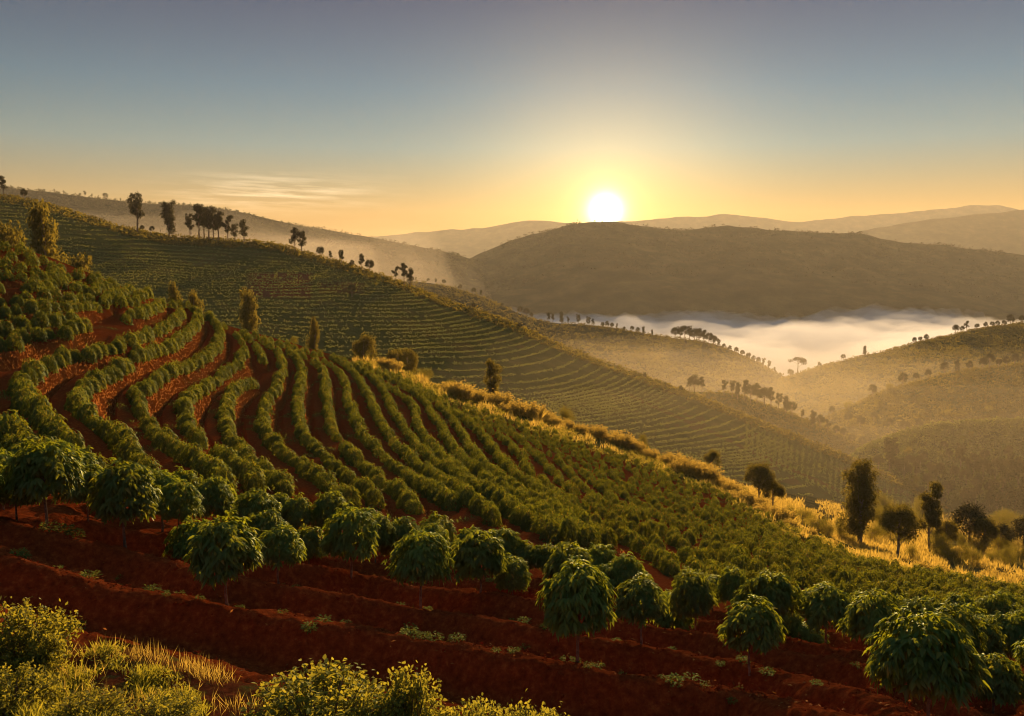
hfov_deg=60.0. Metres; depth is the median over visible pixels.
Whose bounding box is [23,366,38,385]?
coffee bush
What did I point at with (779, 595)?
coffee tree
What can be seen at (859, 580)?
coffee bush
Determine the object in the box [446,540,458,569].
coffee tree
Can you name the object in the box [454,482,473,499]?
coffee bush
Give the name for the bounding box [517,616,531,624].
furrow weed
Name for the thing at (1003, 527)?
tree
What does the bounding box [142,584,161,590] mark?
furrow weed
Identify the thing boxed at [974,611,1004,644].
coffee tree
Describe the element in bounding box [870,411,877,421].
tree
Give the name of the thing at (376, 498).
coffee bush
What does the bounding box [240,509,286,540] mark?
coffee tree
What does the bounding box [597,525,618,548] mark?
coffee bush
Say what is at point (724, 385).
tree
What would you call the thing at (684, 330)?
tree
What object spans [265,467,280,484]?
coffee bush
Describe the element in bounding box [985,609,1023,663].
coffee tree
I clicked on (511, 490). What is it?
coffee bush
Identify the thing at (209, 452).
coffee bush
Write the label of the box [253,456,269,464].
coffee bush
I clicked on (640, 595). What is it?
coffee tree
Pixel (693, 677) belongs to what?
furrow weed
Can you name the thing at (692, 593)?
coffee tree
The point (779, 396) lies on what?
tree
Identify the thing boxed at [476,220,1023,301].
mountain wood
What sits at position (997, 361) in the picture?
tree
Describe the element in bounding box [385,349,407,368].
tree
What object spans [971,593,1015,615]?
coffee tree
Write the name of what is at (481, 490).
coffee bush
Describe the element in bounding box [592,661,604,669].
furrow weed
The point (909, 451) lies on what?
shrub
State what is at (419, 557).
coffee tree
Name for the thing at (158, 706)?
leafy shrub
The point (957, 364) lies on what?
tree
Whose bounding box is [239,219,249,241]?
tree
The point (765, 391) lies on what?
tree
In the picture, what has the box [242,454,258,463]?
coffee bush
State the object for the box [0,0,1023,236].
sky
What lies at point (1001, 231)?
ridge
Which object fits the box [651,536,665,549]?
coffee bush
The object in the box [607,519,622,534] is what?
coffee bush
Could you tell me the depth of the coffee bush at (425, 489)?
65.84 m
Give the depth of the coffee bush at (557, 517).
51.10 m
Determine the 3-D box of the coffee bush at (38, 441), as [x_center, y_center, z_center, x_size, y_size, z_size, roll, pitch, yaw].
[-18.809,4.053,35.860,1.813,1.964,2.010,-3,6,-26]
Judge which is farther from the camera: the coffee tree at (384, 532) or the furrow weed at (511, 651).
the coffee tree at (384, 532)
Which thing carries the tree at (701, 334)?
on the brown hill at (586, 330)
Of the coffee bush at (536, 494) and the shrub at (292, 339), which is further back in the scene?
the shrub at (292, 339)
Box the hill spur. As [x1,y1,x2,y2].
[691,392,861,454]
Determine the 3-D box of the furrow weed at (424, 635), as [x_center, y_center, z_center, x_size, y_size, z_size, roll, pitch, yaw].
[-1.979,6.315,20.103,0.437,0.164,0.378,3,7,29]
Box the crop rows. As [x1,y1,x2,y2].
[0,197,950,511]
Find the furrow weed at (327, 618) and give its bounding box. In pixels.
[313,614,332,622]
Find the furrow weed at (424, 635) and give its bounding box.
[416,631,432,639]
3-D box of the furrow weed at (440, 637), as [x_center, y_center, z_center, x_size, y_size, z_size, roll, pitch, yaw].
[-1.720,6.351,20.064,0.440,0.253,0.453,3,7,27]
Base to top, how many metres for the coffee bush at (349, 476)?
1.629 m
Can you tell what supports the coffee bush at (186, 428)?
on the terrain at (500, 677)
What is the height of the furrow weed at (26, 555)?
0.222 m
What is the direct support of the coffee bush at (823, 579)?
on the terrain at (500, 677)
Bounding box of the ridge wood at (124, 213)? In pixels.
[0,185,490,296]
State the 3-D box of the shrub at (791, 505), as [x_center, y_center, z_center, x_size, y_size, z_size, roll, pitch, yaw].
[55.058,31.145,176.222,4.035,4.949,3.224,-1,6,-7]
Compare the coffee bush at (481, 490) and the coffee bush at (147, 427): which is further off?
the coffee bush at (481, 490)
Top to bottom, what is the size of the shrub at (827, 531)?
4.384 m
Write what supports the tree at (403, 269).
on the terraced hill at (232, 294)
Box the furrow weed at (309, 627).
[300,621,318,634]
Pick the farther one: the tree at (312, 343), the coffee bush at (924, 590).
the tree at (312, 343)
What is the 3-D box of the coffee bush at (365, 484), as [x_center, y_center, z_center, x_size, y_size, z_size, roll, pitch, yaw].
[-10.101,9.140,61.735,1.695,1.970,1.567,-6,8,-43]
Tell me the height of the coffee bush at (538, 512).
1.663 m
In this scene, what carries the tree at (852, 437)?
on the hill spur
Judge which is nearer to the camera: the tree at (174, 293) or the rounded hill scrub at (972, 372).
the tree at (174, 293)
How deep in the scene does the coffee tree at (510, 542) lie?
30.55 m
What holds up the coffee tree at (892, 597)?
on the terrain at (500, 677)
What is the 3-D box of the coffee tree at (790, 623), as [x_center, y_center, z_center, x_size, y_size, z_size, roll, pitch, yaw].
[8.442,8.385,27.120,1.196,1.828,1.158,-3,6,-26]
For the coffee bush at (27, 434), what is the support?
on the terrain at (500, 677)
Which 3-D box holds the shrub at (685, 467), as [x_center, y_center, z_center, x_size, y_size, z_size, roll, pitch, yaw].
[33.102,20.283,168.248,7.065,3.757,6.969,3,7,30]
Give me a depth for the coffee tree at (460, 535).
33.93 m
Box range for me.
[371,205,1017,257]
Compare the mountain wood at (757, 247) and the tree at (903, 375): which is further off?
the mountain wood at (757, 247)
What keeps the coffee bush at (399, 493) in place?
on the terrain at (500, 677)
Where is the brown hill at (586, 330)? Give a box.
[406,281,782,403]
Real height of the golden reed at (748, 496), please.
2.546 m
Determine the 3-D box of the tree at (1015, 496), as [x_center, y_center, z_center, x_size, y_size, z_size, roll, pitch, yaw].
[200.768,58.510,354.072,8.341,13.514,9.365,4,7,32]
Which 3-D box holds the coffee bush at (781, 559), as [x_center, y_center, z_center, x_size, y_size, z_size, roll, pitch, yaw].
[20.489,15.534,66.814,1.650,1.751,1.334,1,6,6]
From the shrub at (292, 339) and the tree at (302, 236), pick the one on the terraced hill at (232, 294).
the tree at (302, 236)
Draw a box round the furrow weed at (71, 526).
[52,523,76,534]
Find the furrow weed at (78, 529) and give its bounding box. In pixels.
[65,527,85,538]
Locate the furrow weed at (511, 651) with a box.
[507,646,520,653]
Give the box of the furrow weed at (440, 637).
[428,631,444,640]
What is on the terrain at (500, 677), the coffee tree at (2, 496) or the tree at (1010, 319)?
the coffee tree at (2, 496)
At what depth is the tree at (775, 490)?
192.14 m
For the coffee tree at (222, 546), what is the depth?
19.84 m
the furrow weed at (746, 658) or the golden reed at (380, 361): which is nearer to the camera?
the furrow weed at (746, 658)
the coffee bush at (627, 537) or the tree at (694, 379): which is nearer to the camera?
the coffee bush at (627, 537)
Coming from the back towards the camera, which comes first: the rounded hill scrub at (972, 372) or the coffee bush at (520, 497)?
the rounded hill scrub at (972, 372)
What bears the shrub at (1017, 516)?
on the valley ground at (809, 502)
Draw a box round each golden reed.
[374,357,392,366]
[382,358,403,369]
[437,381,453,387]
[440,382,460,394]
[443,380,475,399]
[461,386,488,401]
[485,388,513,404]
[498,397,527,415]
[520,401,548,418]
[538,410,556,419]
[544,413,563,424]
[561,418,574,428]
[573,422,587,433]
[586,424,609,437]
[602,429,635,446]
[626,441,648,451]
[638,448,658,458]
[657,451,683,463]
[693,463,724,482]
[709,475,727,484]
[719,479,743,493]
[729,487,755,501]
[747,493,769,506]
[753,502,777,516]
[773,504,799,520]
[783,518,798,525]
[800,527,817,534]
[912,560,930,568]
[932,563,950,571]
[980,567,1012,579]
[1008,571,1023,581]
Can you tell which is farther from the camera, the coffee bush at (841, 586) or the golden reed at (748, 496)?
the golden reed at (748, 496)
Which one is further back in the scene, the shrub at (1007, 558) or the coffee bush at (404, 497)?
the shrub at (1007, 558)
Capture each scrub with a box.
[0,194,954,511]
[399,279,783,404]
[689,390,864,452]
[766,321,1023,417]
[816,362,1023,443]
[848,416,1023,505]
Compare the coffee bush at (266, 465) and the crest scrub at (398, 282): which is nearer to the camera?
the coffee bush at (266, 465)
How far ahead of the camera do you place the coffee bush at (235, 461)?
53.35 m
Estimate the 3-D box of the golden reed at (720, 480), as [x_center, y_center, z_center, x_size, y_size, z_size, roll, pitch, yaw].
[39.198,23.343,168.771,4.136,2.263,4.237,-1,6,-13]
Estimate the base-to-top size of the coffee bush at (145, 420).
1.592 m
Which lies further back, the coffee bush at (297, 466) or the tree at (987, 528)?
the tree at (987, 528)
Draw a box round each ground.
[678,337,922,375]
[734,480,1023,573]
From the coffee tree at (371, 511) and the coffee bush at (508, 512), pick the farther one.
the coffee bush at (508, 512)
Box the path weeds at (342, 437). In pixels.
[0,271,809,585]
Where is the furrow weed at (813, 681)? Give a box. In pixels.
[809,679,822,685]
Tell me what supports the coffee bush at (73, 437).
on the terrain at (500, 677)
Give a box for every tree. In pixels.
[0,175,7,195]
[0,219,31,249]
[0,438,87,526]
[0,448,14,509]
[0,465,47,520]
[0,476,8,503]
[6,442,26,453]
[20,188,27,196]
[25,198,70,264]
[39,437,88,498]
[51,461,106,521]
[64,252,93,272]
[72,443,102,467]
[85,457,162,547]
[126,191,144,231]
[136,465,153,474]
[146,469,179,531]
[154,478,205,524]
[159,199,176,235]
[161,515,212,561]
[166,280,183,305]
[171,466,202,489]
[182,507,266,605]
[183,213,195,235]
[187,290,204,313]
[191,473,237,522]
[192,203,203,238]
[198,208,206,238]
[201,205,216,238]
[206,213,220,239]
[212,210,223,239]
[220,215,233,239]
[228,486,281,530]
[230,223,238,242]
[238,286,260,331]
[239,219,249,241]
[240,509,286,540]
[256,520,306,583]
[272,492,294,513]
[277,492,315,530]
[288,227,300,250]
[295,523,327,563]
[297,229,305,251]
[305,316,322,351]
[311,488,348,528]
[316,247,324,254]
[319,499,380,578]
[338,250,343,262]
[347,284,356,292]
[350,331,378,360]
[351,507,383,535]
[358,254,364,267]
[359,513,399,562]
[365,259,373,270]
[376,516,419,556]
[381,529,454,608]
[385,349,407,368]
[391,266,399,276]
[399,262,408,284]
[401,347,418,373]
[406,267,413,285]
[417,511,456,544]
[420,522,449,549]
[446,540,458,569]
[450,529,508,593]
[454,524,486,540]
[483,358,501,395]
[486,527,523,556]
[493,553,532,594]
[510,540,535,570]
[523,307,529,315]
[528,543,556,579]
[535,554,618,662]
[542,541,601,580]
[559,311,563,322]
[584,542,616,567]
[596,561,626,595]
[607,551,644,581]
[613,571,668,644]
[640,569,654,586]
[648,591,697,630]
[667,569,718,629]
[670,327,679,339]
[672,565,695,585]
[681,325,688,340]
[686,325,691,340]
[686,377,692,391]
[689,328,699,340]
[689,374,700,390]
[696,328,704,343]
[697,568,725,603]
[699,376,704,386]
[703,449,721,468]
[704,332,712,345]
[706,574,723,609]
[710,335,716,346]
[714,566,747,601]
[717,594,787,675]
[721,380,727,389]
[729,380,736,396]
[730,585,762,608]
[734,382,740,398]
[739,568,802,617]
[741,380,748,399]
[743,461,777,497]
[745,383,757,402]
[755,383,761,402]
[758,386,770,405]
[762,478,786,505]
[768,387,774,407]
[775,392,782,409]
[778,608,805,636]
[783,395,789,411]
[786,401,797,415]
[788,357,806,372]
[789,621,829,643]
[793,587,816,618]
[798,581,851,642]
[809,411,816,425]
[815,415,824,427]
[824,419,830,431]
[832,425,839,431]
[835,458,881,541]
[835,587,900,657]
[839,428,848,435]
[844,412,852,420]
[846,595,855,602]
[848,433,855,439]
[853,588,872,597]
[856,415,864,424]
[861,605,991,715]
[867,588,903,607]
[868,384,877,395]
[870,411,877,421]
[879,503,921,556]
[882,437,897,470]
[884,418,893,427]
[895,593,912,605]
[896,595,935,622]
[898,373,907,384]
[913,373,919,378]
[918,481,944,550]
[922,472,934,488]
[925,369,931,377]
[925,596,950,608]
[928,601,989,653]
[932,519,959,543]
[933,490,946,505]
[940,361,949,372]
[943,592,974,606]
[946,602,989,617]
[948,501,991,547]
[952,324,958,334]
[954,359,960,370]
[966,360,973,367]
[967,516,1001,550]
[969,615,1007,657]
[970,480,982,505]
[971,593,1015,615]
[971,652,1023,712]
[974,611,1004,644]
[979,357,987,368]
[984,353,995,367]
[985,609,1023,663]
[990,522,1014,550]
[993,589,1023,605]
[995,359,1002,366]
[1002,602,1023,615]
[1003,356,1010,366]
[1003,515,1023,553]
[1004,488,1023,512]
[1006,314,1014,323]
[1010,353,1019,366]
[1012,639,1023,668]
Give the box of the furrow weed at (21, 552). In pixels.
[9,547,27,555]
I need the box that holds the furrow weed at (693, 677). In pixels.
[683,672,702,684]
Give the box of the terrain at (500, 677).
[0,247,1023,715]
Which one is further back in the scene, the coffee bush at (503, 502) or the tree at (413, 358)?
the tree at (413, 358)
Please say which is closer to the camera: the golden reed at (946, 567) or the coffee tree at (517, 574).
the coffee tree at (517, 574)
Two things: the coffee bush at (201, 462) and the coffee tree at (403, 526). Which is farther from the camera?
the coffee bush at (201, 462)
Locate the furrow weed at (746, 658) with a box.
[736,653,747,663]
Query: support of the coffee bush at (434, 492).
on the terrain at (500, 677)
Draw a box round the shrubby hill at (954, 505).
[854,420,1023,515]
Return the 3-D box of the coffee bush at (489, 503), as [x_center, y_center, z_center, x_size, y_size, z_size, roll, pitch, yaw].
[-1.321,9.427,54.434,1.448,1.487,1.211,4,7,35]
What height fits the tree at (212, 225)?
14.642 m
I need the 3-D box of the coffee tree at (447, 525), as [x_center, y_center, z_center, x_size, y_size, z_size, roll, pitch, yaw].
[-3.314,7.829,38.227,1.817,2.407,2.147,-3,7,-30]
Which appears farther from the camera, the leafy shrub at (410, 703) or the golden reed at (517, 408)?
the golden reed at (517, 408)
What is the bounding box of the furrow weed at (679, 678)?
[665,672,683,687]
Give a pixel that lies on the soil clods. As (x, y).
(719, 686)
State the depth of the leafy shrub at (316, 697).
9.10 m
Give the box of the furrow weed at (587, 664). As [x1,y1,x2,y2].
[582,661,593,668]
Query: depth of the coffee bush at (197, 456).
48.69 m
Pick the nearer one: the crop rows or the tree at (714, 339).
the crop rows
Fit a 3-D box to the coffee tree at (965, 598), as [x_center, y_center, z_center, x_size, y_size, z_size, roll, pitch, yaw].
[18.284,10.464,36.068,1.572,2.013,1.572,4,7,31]
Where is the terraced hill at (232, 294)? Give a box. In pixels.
[0,198,946,511]
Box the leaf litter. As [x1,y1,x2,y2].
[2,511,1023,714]
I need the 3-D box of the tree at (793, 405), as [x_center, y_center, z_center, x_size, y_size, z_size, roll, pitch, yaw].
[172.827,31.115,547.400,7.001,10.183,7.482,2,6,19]
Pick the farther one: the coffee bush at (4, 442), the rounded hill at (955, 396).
the rounded hill at (955, 396)
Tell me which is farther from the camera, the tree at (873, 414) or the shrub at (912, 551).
the tree at (873, 414)
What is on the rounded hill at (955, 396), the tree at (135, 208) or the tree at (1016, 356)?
the tree at (1016, 356)
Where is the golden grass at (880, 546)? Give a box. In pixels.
[352,356,1023,584]
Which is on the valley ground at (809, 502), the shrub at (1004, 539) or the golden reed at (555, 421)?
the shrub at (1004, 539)
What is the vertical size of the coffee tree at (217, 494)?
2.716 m
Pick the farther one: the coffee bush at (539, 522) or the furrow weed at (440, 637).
the coffee bush at (539, 522)
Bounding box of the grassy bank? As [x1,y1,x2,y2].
[1,640,336,715]
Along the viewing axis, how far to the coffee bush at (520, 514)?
52.01 m
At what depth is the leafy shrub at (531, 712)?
9.01 m
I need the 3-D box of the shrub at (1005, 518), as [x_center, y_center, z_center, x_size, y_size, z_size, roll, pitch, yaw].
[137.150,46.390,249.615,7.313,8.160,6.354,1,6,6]
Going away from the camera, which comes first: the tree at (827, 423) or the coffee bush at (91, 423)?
the coffee bush at (91, 423)
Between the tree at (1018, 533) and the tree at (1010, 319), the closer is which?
the tree at (1018, 533)
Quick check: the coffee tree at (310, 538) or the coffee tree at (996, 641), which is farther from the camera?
the coffee tree at (310, 538)
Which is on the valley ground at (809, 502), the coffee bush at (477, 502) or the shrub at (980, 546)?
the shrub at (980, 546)
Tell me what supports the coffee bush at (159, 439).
on the terrain at (500, 677)
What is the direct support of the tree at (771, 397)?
on the hill spur
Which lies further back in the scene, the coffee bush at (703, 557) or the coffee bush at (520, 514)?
the coffee bush at (703, 557)
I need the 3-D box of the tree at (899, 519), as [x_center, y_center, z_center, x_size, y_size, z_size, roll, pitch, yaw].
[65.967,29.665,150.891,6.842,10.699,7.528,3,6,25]
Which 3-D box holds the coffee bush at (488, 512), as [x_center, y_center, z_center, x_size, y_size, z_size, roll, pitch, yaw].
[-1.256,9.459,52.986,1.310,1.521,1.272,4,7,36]
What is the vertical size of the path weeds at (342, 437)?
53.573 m
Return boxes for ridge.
[0,188,489,299]
[855,210,1023,254]
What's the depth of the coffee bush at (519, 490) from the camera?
66.99 m
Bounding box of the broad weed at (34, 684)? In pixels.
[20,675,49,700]
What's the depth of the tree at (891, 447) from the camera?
403.88 m
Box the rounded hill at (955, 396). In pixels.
[815,365,1023,442]
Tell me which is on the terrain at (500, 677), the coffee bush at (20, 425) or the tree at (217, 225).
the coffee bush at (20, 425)
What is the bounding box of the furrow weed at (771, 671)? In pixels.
[759,666,775,676]
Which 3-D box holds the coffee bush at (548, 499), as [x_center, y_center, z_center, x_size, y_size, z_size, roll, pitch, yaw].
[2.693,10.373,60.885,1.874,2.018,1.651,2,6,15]
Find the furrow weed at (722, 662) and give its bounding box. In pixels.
[715,660,724,666]
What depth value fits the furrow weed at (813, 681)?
18.49 m
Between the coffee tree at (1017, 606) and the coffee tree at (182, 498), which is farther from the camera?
the coffee tree at (1017, 606)
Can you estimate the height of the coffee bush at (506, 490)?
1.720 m
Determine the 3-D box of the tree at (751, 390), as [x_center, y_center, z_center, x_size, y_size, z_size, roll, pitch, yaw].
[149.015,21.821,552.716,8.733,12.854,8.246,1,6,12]
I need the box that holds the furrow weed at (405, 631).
[400,625,421,638]
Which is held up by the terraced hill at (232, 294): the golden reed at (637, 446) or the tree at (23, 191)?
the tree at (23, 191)
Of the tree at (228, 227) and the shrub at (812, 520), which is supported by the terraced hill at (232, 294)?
the tree at (228, 227)
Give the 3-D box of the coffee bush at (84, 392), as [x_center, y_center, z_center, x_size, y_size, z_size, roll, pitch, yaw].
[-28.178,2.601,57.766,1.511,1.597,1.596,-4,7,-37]
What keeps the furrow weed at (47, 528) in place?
on the terrain at (500, 677)
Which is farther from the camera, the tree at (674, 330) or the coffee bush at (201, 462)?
the tree at (674, 330)
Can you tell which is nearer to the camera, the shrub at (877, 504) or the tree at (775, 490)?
the tree at (775, 490)
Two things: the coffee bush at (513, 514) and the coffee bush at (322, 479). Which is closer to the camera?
the coffee bush at (513, 514)
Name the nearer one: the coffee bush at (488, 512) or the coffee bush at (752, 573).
the coffee bush at (752, 573)
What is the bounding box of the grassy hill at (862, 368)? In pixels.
[768,325,1023,421]
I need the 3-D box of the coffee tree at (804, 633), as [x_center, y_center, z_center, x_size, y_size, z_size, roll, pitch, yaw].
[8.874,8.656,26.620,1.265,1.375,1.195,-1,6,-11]
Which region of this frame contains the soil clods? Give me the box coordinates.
[1,505,1013,715]
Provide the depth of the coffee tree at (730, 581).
28.75 m
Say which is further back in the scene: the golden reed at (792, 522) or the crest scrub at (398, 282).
the crest scrub at (398, 282)
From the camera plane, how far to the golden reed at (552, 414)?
171.62 m
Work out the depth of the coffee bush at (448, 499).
60.11 m
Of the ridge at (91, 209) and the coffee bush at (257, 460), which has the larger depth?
the ridge at (91, 209)
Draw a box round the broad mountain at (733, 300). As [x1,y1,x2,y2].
[469,222,1023,340]
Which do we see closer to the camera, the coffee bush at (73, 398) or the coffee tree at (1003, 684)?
the coffee tree at (1003, 684)
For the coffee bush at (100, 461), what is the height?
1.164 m
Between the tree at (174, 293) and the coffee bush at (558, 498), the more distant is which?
the tree at (174, 293)
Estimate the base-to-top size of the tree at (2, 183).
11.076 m
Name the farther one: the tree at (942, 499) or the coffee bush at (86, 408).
the tree at (942, 499)
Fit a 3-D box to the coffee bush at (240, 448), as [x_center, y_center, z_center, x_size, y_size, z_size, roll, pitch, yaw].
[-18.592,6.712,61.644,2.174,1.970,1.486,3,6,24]
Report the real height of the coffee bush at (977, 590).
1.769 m
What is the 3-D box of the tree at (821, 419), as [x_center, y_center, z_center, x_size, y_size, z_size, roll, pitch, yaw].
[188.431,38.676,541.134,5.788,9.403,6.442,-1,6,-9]
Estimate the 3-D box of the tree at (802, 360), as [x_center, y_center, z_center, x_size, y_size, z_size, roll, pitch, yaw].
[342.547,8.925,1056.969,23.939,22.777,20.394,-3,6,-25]
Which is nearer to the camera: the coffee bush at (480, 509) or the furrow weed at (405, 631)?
the furrow weed at (405, 631)
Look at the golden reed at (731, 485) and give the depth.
164.21 m
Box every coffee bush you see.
[0,409,33,444]
[0,433,14,451]
[3,428,42,453]
[5,374,32,395]
[7,371,34,388]
[7,419,34,437]
[8,378,27,399]
[9,386,35,412]
[12,379,37,402]
[13,391,36,413]
[19,394,37,417]
[19,427,36,442]
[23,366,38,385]
[27,390,54,421]
[27,403,58,426]
[32,409,46,429]
[33,434,60,444]
[36,409,69,436]
[38,416,69,439]
[47,423,71,444]
[59,428,85,448]
[64,391,84,412]
[66,386,86,404]
[68,386,90,403]
[70,396,98,422]
[75,378,95,393]
[78,382,93,399]
[83,414,104,434]
[93,452,108,468]
[94,414,114,441]
[103,419,132,448]
[106,424,138,452]
[112,441,129,456]
[116,434,146,463]
[129,449,151,469]
[135,454,160,469]
[137,413,159,430]
[141,422,154,435]
[144,425,161,440]
[150,432,169,448]
[156,426,179,442]
[160,433,173,453]
[164,438,184,457]
[171,441,195,462]
[179,422,194,437]
[180,442,204,467]
[183,423,207,442]
[190,430,208,449]
[190,451,205,469]
[193,454,214,476]
[201,453,226,479]
[206,463,238,492]
[208,441,222,455]
[211,445,227,461]
[216,445,239,464]
[227,453,240,470]
[228,455,242,475]
[230,436,247,448]
[234,442,253,456]
[235,441,255,458]
[235,457,250,479]
[237,459,267,488]
[239,470,265,493]
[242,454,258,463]
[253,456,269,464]
[258,458,274,471]
[262,469,274,480]
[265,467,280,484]
[266,469,297,490]
[272,478,294,497]
[286,455,300,467]
[294,460,304,473]
[297,459,318,478]
[298,454,309,466]
[304,463,325,481]
[312,472,323,484]
[314,469,338,488]
[319,479,336,492]
[329,483,347,491]
[334,486,353,505]
[339,468,355,485]
[342,484,361,508]
[352,476,366,491]
[355,475,374,498]
[364,485,386,510]
[381,479,391,491]
[386,478,397,494]
[390,476,408,499]
[394,486,411,501]
[394,490,419,511]
[402,496,424,514]
[417,478,429,492]
[419,481,439,497]
[421,477,436,494]
[426,479,444,496]
[427,486,445,503]
[434,486,450,505]
[437,486,460,512]
[439,472,455,488]
[442,476,457,489]
[452,477,465,492]
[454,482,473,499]
[458,481,475,507]
[468,492,481,512]
[470,493,487,514]
[473,483,480,493]
[476,503,485,515]
[478,481,490,495]
[479,478,493,491]
[480,500,499,520]
[481,505,502,526]
[482,486,493,501]
[487,483,498,500]
[491,485,509,505]
[491,486,512,495]
[498,497,509,514]
[501,498,521,516]
[503,508,512,518]
[504,495,518,506]
[506,486,514,494]
[509,503,524,524]
[513,487,527,497]
[513,503,529,525]
[516,491,529,504]
[519,507,533,530]
[521,495,537,505]
[524,514,540,531]
[525,497,538,505]
[525,504,538,516]
[526,503,544,516]
[527,486,534,496]
[530,512,559,536]
[531,489,539,499]
[536,490,548,499]
[536,499,551,512]
[539,518,564,545]
[543,506,557,516]
[543,511,556,518]
[544,495,561,506]
[551,500,562,512]
[553,513,563,522]
[554,494,566,502]
[555,518,573,539]
[559,506,577,519]
[559,512,584,546]
[562,499,573,508]
[571,503,582,515]
[571,524,601,548]
[573,507,583,517]
[576,519,583,526]
[577,511,594,523]
[582,521,598,542]
[593,523,605,534]
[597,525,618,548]
[601,519,612,527]
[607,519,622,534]
[612,525,629,541]
[618,527,641,547]
[629,532,648,553]
[634,520,652,541]
[639,544,655,561]
[647,530,660,543]
[648,543,662,553]
[649,546,666,567]
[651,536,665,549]
[656,549,680,575]
[662,558,681,576]
[676,546,694,563]
[678,555,705,573]
[685,546,709,564]
[699,561,720,576]
[702,546,719,560]
[704,555,722,572]
[715,549,728,564]
[718,562,736,572]
[723,544,749,568]
[730,552,749,570]
[742,547,751,562]
[745,569,758,579]
[746,558,766,575]
[750,552,767,569]
[767,561,785,573]
[773,568,790,582]
[774,553,792,570]
[780,561,790,575]
[787,579,797,589]
[789,557,804,571]
[790,567,805,580]
[791,568,814,587]
[805,568,816,582]
[809,572,828,583]
[815,577,834,585]
[825,563,842,581]
[833,565,853,587]
[835,581,848,591]
[841,581,862,594]
[847,569,860,582]
[849,575,869,589]
[857,568,882,587]
[857,581,878,593]
[863,577,884,593]
[876,578,891,591]
[885,575,897,585]
[886,581,908,598]
[900,581,919,590]
[907,587,924,599]
[917,584,929,596]
[927,590,944,602]
[935,591,945,602]
[943,582,962,594]
[952,587,974,597]
[971,586,984,596]
[973,589,991,598]
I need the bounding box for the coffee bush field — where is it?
[0,240,1023,597]
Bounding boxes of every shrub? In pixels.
[0,596,85,676]
[0,656,64,715]
[13,630,72,674]
[33,681,138,715]
[114,689,205,715]
[239,654,403,715]
[288,337,296,342]
[330,688,404,715]
[377,660,459,715]
[410,369,432,377]
[440,692,512,715]
[490,688,569,715]
[558,406,576,421]
[637,433,648,448]
[668,455,703,475]
[781,502,799,519]
[794,507,814,524]
[803,511,831,534]
[821,522,834,536]
[834,517,852,538]
[841,534,856,542]
[863,522,883,539]
[869,500,881,511]
[873,505,884,524]
[875,492,892,513]
[878,527,901,540]
[886,383,893,389]
[904,447,911,453]
[904,543,921,560]
[911,491,924,518]
[912,492,923,518]
[928,530,954,554]
[928,531,952,555]
[937,543,958,564]
[953,540,972,565]
[956,530,972,546]
[962,549,984,567]
[966,532,992,553]
[984,547,1001,560]
[987,510,1013,525]
[987,535,1007,553]
[994,518,1013,541]
[995,537,1015,555]
[998,543,1018,566]
[1002,542,1023,563]
[1003,509,1016,526]
[1007,513,1022,528]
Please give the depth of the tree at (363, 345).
191.48 m
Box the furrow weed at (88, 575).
[80,570,101,578]
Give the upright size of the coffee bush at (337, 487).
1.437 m
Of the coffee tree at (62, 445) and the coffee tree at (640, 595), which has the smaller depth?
the coffee tree at (640, 595)
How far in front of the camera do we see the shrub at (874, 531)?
181.69 m
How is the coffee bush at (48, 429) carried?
on the terrain at (500, 677)
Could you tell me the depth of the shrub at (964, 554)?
159.33 m
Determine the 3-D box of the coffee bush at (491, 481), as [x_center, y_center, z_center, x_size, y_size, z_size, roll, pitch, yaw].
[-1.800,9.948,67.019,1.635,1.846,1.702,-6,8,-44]
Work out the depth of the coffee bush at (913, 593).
49.39 m
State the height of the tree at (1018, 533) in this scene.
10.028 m
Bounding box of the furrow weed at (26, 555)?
[15,551,31,558]
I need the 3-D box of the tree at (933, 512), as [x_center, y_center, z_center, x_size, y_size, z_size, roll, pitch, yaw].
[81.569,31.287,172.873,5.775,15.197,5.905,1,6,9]
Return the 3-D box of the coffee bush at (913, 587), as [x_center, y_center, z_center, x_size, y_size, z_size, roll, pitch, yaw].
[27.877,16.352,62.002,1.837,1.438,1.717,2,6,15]
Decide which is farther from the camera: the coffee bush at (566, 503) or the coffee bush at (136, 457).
the coffee bush at (566, 503)
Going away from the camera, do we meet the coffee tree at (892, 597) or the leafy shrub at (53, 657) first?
the leafy shrub at (53, 657)
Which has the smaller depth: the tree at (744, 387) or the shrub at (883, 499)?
the shrub at (883, 499)
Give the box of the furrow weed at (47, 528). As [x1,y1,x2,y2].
[38,520,60,532]
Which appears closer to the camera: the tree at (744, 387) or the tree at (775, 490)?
the tree at (775, 490)
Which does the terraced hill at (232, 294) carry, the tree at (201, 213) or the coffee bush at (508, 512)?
the tree at (201, 213)
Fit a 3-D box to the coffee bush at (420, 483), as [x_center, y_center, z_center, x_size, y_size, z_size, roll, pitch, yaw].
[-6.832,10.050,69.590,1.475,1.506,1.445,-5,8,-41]
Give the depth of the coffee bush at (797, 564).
64.75 m
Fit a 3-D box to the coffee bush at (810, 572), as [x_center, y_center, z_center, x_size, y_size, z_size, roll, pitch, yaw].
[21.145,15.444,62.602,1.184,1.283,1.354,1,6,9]
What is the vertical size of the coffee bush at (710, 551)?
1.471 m
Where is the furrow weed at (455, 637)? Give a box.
[448,632,465,641]
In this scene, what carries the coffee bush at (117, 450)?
on the terrain at (500, 677)
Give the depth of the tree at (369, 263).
441.25 m

